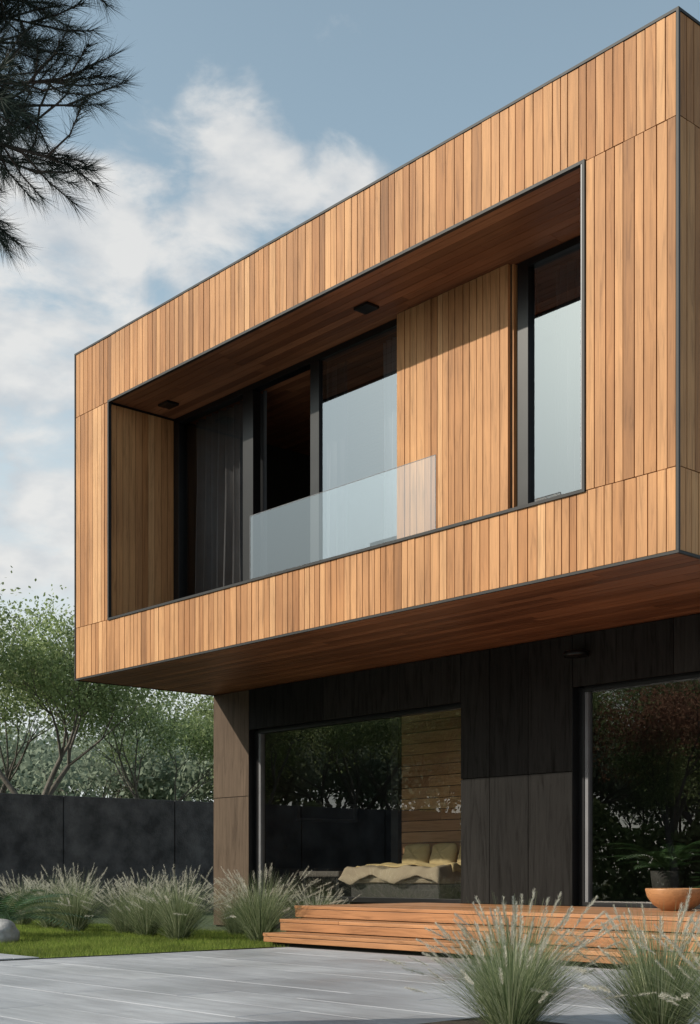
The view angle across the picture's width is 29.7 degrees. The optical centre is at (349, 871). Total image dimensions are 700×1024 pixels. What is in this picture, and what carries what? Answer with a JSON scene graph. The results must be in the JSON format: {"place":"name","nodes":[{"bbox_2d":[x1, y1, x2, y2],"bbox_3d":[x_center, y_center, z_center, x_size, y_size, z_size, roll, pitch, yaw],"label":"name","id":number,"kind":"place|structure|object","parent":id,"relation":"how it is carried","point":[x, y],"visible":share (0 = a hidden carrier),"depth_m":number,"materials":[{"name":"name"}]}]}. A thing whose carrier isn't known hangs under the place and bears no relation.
{"place":"outdoors","nodes":[
{"label":"outdoors","id":0,"kind":"place"},
{"bbox_2d":[0,911,285,956],"bbox_3d":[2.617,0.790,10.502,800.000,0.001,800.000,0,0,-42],"label":"ground","id":1,"kind":"structure","parent":0,"point":[213,927],"depth_m":20.14,"materials":[{"name":"green plant"}]},
{"bbox_2d":[0,919,19,943],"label":"garden boulder","id":2,"kind":"object","parent":1,"relation":"on","point":[9,931],"visible":0.76,"depth_m":14.36,"materials":[{"name":"stone"}]},
{"bbox_2d":[0,566,37,662],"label":"deciduous tree","id":3,"kind":"object","parent":1,"relation":"on","point":[9,623],"visible":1,"depth_m":28.49,"materials":[{"name":"green plant"}]},
{"bbox_2d":[0,872,67,925],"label":"fountain grass","id":4,"kind":"object","parent":1,"relation":"on","point":[25,921],"depth_m":18.97,"materials":[{"name":"green plant"}]},
{"bbox_2d":[0,866,99,928],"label":"fountain grass","id":5,"kind":"object","parent":1,"relation":"on","point":[43,923],"depth_m":17.92,"materials":[{"name":"green plant"}]},
{"bbox_2d":[0,600,116,792],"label":"deciduous tree","id":6,"kind":"object","parent":1,"relation":"on","point":[5,716],"visible":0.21,"depth_m":35.93,"materials":[{"name":"green plant"}]},
{"bbox_2d":[7,862,124,932],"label":"fountain grass","id":7,"kind":"object","parent":1,"relation":"on","point":[78,908],"depth_m":16.93,"materials":[{"name":"green plant"}]},
{"bbox_2d":[0,0,139,279],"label":"pine tree","id":8,"kind":"object","parent":1,"relation":"on","point":[12,107],"visible":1,"depth_m":6.23,"materials":[{"name":"green plant"}]},
{"bbox_2d":[0,578,190,794],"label":"deciduous tree","id":9,"kind":"object","parent":1,"relation":"on","point":[33,671],"visible":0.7,"depth_m":30.80,"materials":[{"name":"green plant"}]},
{"bbox_2d":[0,793,213,915],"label":"concrete panels","id":10,"kind":"object","parent":1,"relation":"on","point":[115,836],"visible":0.2,"depth_m":24.83,"materials":[{"name":"grey concrete"}]},
{"bbox_2d":[0,694,215,801],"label":"distant trees","id":11,"kind":"object","parent":1,"relation":"on","point":[85,774],"visible":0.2,"depth_m":45.48,"materials":[{"name":"green plant"}]},
{"bbox_2d":[56,876,159,933],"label":"fountain grass","id":12,"kind":"object","parent":1,"relation":"on","point":[118,924],"depth_m":16.52,"materials":[{"name":"green plant"}]},
{"bbox_2d":[31,682,213,800],"bbox_3d":[-5.798,-2.855,36.079,6.474,7.576,5.489,0,0,25],"label":"deciduous tree","id":13,"kind":"object","parent":1,"relation":"on","point":[206,738],"visible":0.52,"depth_m":35.98,"materials":[{"name":"green plant"}]},
{"bbox_2d":[0,947,275,960],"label":"drainage channel","id":14,"kind":"object","parent":1,"relation":"on","point":[137,953],"visible":0.21,"depth_m":12.29,"materials":[{"name":"black metal"}]},
{"bbox_2d":[82,868,219,936],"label":"fountain grass","id":15,"kind":"object","parent":1,"relation":"on","point":[140,927],"depth_m":15.77,"materials":[{"name":"green plant"}]},
{"bbox_2d":[94,864,239,940],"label":"fountain grass","id":16,"kind":"object","parent":1,"relation":"on","point":[175,925],"depth_m":15.00,"materials":[{"name":"green plant"}]},
{"bbox_2d":[160,692,213,789],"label":"deciduous tree","id":17,"kind":"object","parent":1,"relation":"on","point":[210,706],"visible":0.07,"depth_m":40.29,"materials":[{"name":"green plant"}]},
{"bbox_2d":[192,886,265,934],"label":"fountain grass","id":18,"kind":"object","parent":1,"relation":"on","point":[230,925],"depth_m":16.20,"materials":[{"name":"green plant"}]},
{"bbox_2d":[173,863,343,941],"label":"fountain grass","id":19,"kind":"object","parent":1,"relation":"on","point":[258,921],"depth_m":14.58,"materials":[{"name":"green plant"}]},
{"bbox_2d":[267,884,357,917],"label":"fountain grass","id":20,"kind":"object","parent":1,"relation":"on","point":[319,902],"depth_m":15.25,"materials":[{"name":"green plant"}]},
{"bbox_2d":[216,613,699,927],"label":"shell","id":21,"kind":"object","parent":1,"relation":"on","point":[293,913],"visible":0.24,"depth_m":17.58},
{"bbox_2d":[214,690,248,924],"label":"pier panels","id":22,"kind":"object","parent":21,"relation":"attached to","point":[231,777],"visible":0.88,"depth_m":18.73,"materials":[{"name":"brown wood"}]},
{"bbox_2d":[79,553,699,694],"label":"soffit boards","id":23,"kind":"object","parent":21,"relation":"on","point":[657,589],"visible":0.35,"depth_m":13.88,"materials":[{"name":"brown wood"}]},
{"bbox_2d":[111,402,636,477],"bbox_3d":[2.479,-4.715,16.700,7.960,4.250,9.360,0,0,-42],"label":"shell","id":24,"kind":"object","parent":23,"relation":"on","point":[141,411],"visible":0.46,"depth_m":17.30},
{"bbox_2d":[111,404,587,616],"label":"recess side cladding","id":25,"kind":"structure","parent":24,"relation":"attached to","point":[142,510],"depth_m":17.25,"materials":[{"name":"brown wood"}]},
{"bbox_2d":[195,391,266,593],"bbox_3d":[-1.548,-4.630,17.070,0.206,2.780,1.550,0,0,-42],"label":"curtain","id":26,"kind":"object","parent":25,"relation":"hanging from","point":[219,521],"visible":0.59,"depth_m":17.16,"materials":[{"name":"fabric"}]},
{"bbox_2d":[327,360,347,557],"bbox_3d":[-0.193,-4.630,15.699,0.127,2.780,0.500,0,0,-42],"label":"curtain","id":27,"kind":"object","parent":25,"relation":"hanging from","point":[337,534],"visible":0.67,"depth_m":15.62,"materials":[{"name":"fabric"}]},
{"bbox_2d":[383,337,396,542],"bbox_3d":[0.626,-4.630,14.721,0.155,2.780,0.750,0,0,-42],"label":"curtain","id":28,"kind":"object","parent":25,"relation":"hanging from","point":[390,427],"visible":0.24,"depth_m":14.92,"materials":[{"name":"fabric"}]},
{"bbox_2d":[556,258,580,495],"bbox_3d":[2.253,-4.630,12.923,0.127,2.780,0.600,0,0,-42],"label":"curtain","id":29,"kind":"object","parent":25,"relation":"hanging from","point":[568,305],"visible":0.34,"depth_m":12.99,"materials":[{"name":"fabric"}]},
{"bbox_2d":[76,12,675,678],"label":"front cladding","id":30,"kind":"structure","parent":24,"relation":"attached to","point":[608,116],"depth_m":12.00,"materials":[{"name":"brown wood"}]},
{"bbox_2d":[581,164,581,488],"bbox_3d":[1.980,-4.640,11.225,0.030,2.768,0.012,0,0,-42],"label":"opening edge highlight","id":31,"kind":"object","parent":30,"relation":"attached to","point":[581,326],"visible":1,"depth_m":11.21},
{"bbox_2d":[174,235,580,599],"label":"window frames","id":32,"kind":"structure","parent":24,"relation":"attached to","point":[315,365],"depth_m":15.40,"materials":[{"name":"black metal"}]},
{"bbox_2d":[74,6,699,695],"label":"metal edge trim","id":33,"kind":"structure","parent":24,"relation":"attached to","point":[430,240],"depth_m":12.36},
{"bbox_2d":[680,12,699,554],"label":"side cladding","id":34,"kind":"structure","parent":24,"relation":"attached to","point":[690,285],"depth_m":10.61,"materials":[{"name":"brown wood"}]},
{"bbox_2d":[249,614,699,905],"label":"wall panels","id":35,"kind":"object","parent":21,"relation":"attached to","point":[516,719],"visible":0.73,"depth_m":14.79,"materials":[{"name":"black wood"}]},
{"bbox_2d":[249,671,699,908],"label":"ground window frames","id":36,"kind":"structure","parent":21,"relation":"attached to","point":[578,796],"depth_m":14.21,"materials":[{"name":"black metal"}]},
{"bbox_2d":[259,692,591,901],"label":"sliding door profiles","id":37,"kind":"object","parent":36,"relation":"attached to","point":[588,796],"visible":0.82,"depth_m":14.16,"materials":[{"name":"black metal"}]},
{"bbox_2d":[388,679,699,719],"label":"interior ceiling","id":38,"kind":"structure","parent":21,"relation":"in","point":[683,686],"depth_m":17.28,"materials":[{"name":"black"}]},
{"bbox_2d":[563,650,588,658],"bbox_3d":[2.400,-2.312,13.992,0.270,0.055,0.270,0,0,-42],"label":"wall lamp","id":39,"kind":"object","parent":21,"relation":"attached to","point":[573,654],"visible":1,"depth_m":13.91,"materials":[{"name":"black metal"}]},
{"bbox_2d":[592,900,650,902],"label":"interior floor","id":40,"kind":"structure","parent":21,"relation":"on","point":[633,901],"depth_m":16.64,"materials":[{"name":"grey"}]},
{"bbox_2d":[265,868,343,895],"bbox_3d":[-0.549,0.160,19.467,1.400,0.420,0.600,0,0,-42],"label":"cabinet","id":41,"kind":"object","parent":40,"relation":"on","point":[282,873],"visible":0.35,"depth_m":18.99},
{"bbox_2d":[299,871,350,896],"bbox_3d":[-0.286,0.180,18.195,0.400,0.380,0.850,0,0,-42],"label":"bedroom bench","id":42,"kind":"object","parent":40,"relation":"on","point":[312,876],"visible":0.67,"depth_m":18.14,"materials":[{"name":"beige fabric"}]},
{"bbox_2d":[338,843,460,898],"bbox_3d":[1.002,-0.010,17.387,1.450,0.760,1.910,0,0,-42],"label":"bed","id":43,"kind":"object","parent":40,"relation":"on","point":[425,871],"visible":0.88,"depth_m":17.01,"materials":[{"name":"beige fabric"}]},
{"bbox_2d":[592,840,699,887],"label":"potted fern","id":44,"kind":"object","parent":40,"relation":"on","point":[667,879],"visible":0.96,"depth_m":13.96,"materials":[{"name":"green plant"}]},
{"bbox_2d":[674,689,699,887],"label":"living rear wall","id":45,"kind":"structure","parent":40,"relation":"on","point":[686,767],"depth_m":17.68,"materials":[{"name":"black paint"}]},
{"bbox_2d":[263,903,699,971],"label":"wooden deck","id":46,"kind":"structure","parent":1,"relation":"on","point":[392,928],"depth_m":12.64,"materials":[{"name":"brown wood"}]},
{"bbox_2d":[645,888,699,910],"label":"wooden bowl","id":47,"kind":"object","parent":46,"relation":"on","point":[666,899],"visible":0.85,"depth_m":12.37,"materials":[{"name":"brown wood"}]},
{"bbox_2d":[421,1017,563,1023],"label":"planting bed","id":48,"kind":"object","parent":1,"relation":"on","point":[465,1021],"depth_m":6.51,"materials":[{"name":"soil"}]},
{"bbox_2d":[364,888,657,1023],"bbox_3d":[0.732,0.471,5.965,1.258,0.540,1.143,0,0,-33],"label":"fountain grass","id":49,"kind":"object","parent":48,"relation":"on","point":[507,996],"depth_m":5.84,"materials":[{"name":"green plant"}]},
{"bbox_2d":[530,886,699,1023],"bbox_3d":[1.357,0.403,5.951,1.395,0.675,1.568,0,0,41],"label":"fountain grass","id":50,"kind":"object","parent":48,"relation":"on","point":[638,1014],"depth_m":5.83,"materials":[{"name":"green plant"}]},
{"bbox_2d":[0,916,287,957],"bbox_3d":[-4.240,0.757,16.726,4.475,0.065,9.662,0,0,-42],"label":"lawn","id":51,"kind":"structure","parent":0,"point":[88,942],"depth_m":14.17,"materials":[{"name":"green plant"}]},
{"bbox_2d":[0,889,96,932],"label":"fern plant","id":52,"kind":"object","parent":51,"relation":"on","point":[5,913],"visible":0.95,"depth_m":15.62,"materials":[{"name":"green plant"}]},
{"bbox_2d":[296,802,356,821],"bbox_3d":[-0.350,-0.910,20.145,1.200,0.280,0.050,0,0,-42],"label":"wall shelf frame","id":53,"kind":"object","parent":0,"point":[298,804],"visible":1,"depth_m":20.10,"materials":[{"name":"black"}]},
{"bbox_2d":[265,719,390,867],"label":"interior left wall","id":54,"kind":"structure","parent":0,"point":[349,763],"depth_m":20.21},
{"bbox_2d":[114,168,580,475],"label":"recess ceiling boards","id":55,"kind":"object","parent":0,"point":[535,223],"visible":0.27,"depth_m":14.62,"materials":[{"name":"brown wood"}]},
{"bbox_2d":[158,301,378,409],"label":"ceiling downlights","id":56,"kind":"object","parent":55,"relation":"attached to","point":[366,307],"visible":1,"depth_m":14.11,"materials":[{"name":"black metal"}]},
{"bbox_2d":[0,947,699,1023],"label":"stone paving","id":57,"kind":"structure","parent":0,"point":[286,985],"depth_m":8.43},
{"bbox_2d":[0,0,699,801],"label":"sky","id":58,"kind":"structure","parent":0,"point":[249,120],"materials":[{"name":"blue"}]},
{"bbox_2d":[391,717,403,863],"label":"bedroom column","id":59,"kind":"structure","parent":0,"point":[396,791],"depth_m":18.83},
{"bbox_2d":[402,709,462,860],"bbox_3d":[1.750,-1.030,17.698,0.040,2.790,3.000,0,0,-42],"label":"bedroom feature wall","id":60,"kind":"structure","parent":0,"point":[413,826],"depth_m":18.36,"materials":[{"name":"brown wood"}]},
{"bbox_2d":[397,264,509,538],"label":"recess wall cladding","id":61,"kind":"structure","parent":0,"point":[453,380],"depth_m":13.63,"materials":[{"name":"brown wood"}]},
{"bbox_2d":[510,265,511,507],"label":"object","id":62,"kind":"object","parent":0,"point":[510,386],"visible":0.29,"depth_m":13.10,"materials":[{"name":"brown wood"}]},
{"bbox_2d":[512,264,516,507],"bbox_3d":[1.662,-4.630,13.130,0.122,2.811,0.024,0,0,-42],"label":"recess wall return","id":63,"kind":"object","parent":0,"point":[514,385],"visible":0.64,"depth_m":13.09,"materials":[{"name":"brown wood"}]},
{"bbox_2d":[592,687,673,900],"bbox_3d":[3.574,-1.090,17.214,5.240,2.920,0.150,0,0,-42],"label":"interior partition","id":64,"kind":"object","parent":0,"point":[632,765],"visible":0.33,"depth_m":17.19,"materials":[{"name":"glass"}]},
{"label":"balcony floor","id":65,"kind":"structure","parent":0,"visible":0},
{"bbox_2d":[251,455,435,528],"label":"balustrade glass edges","id":66,"kind":"object","parent":65,"relation":"on","point":[373,475],"visible":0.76,"depth_m":13.11,"materials":[{"name":"clear glass"}]},
{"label":"upper room floor","id":67,"kind":"structure","parent":0,"visible":0},
{"bbox_2d":[186,423,383,596],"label":"room left wall","id":68,"kind":"structure","parent":67,"relation":"on","point":[288,525],"depth_m":18.90,"materials":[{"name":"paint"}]},
{"bbox_2d":[537,326,556,500],"bbox_3d":[2.637,-4.640,15.140,3.800,2.800,0.100,0,0,-42],"label":"room partition","id":69,"kind":"object","parent":67,"relation":"on","point":[546,412],"depth_m":14.67,"materials":[{"name":"paint"}]}
]}

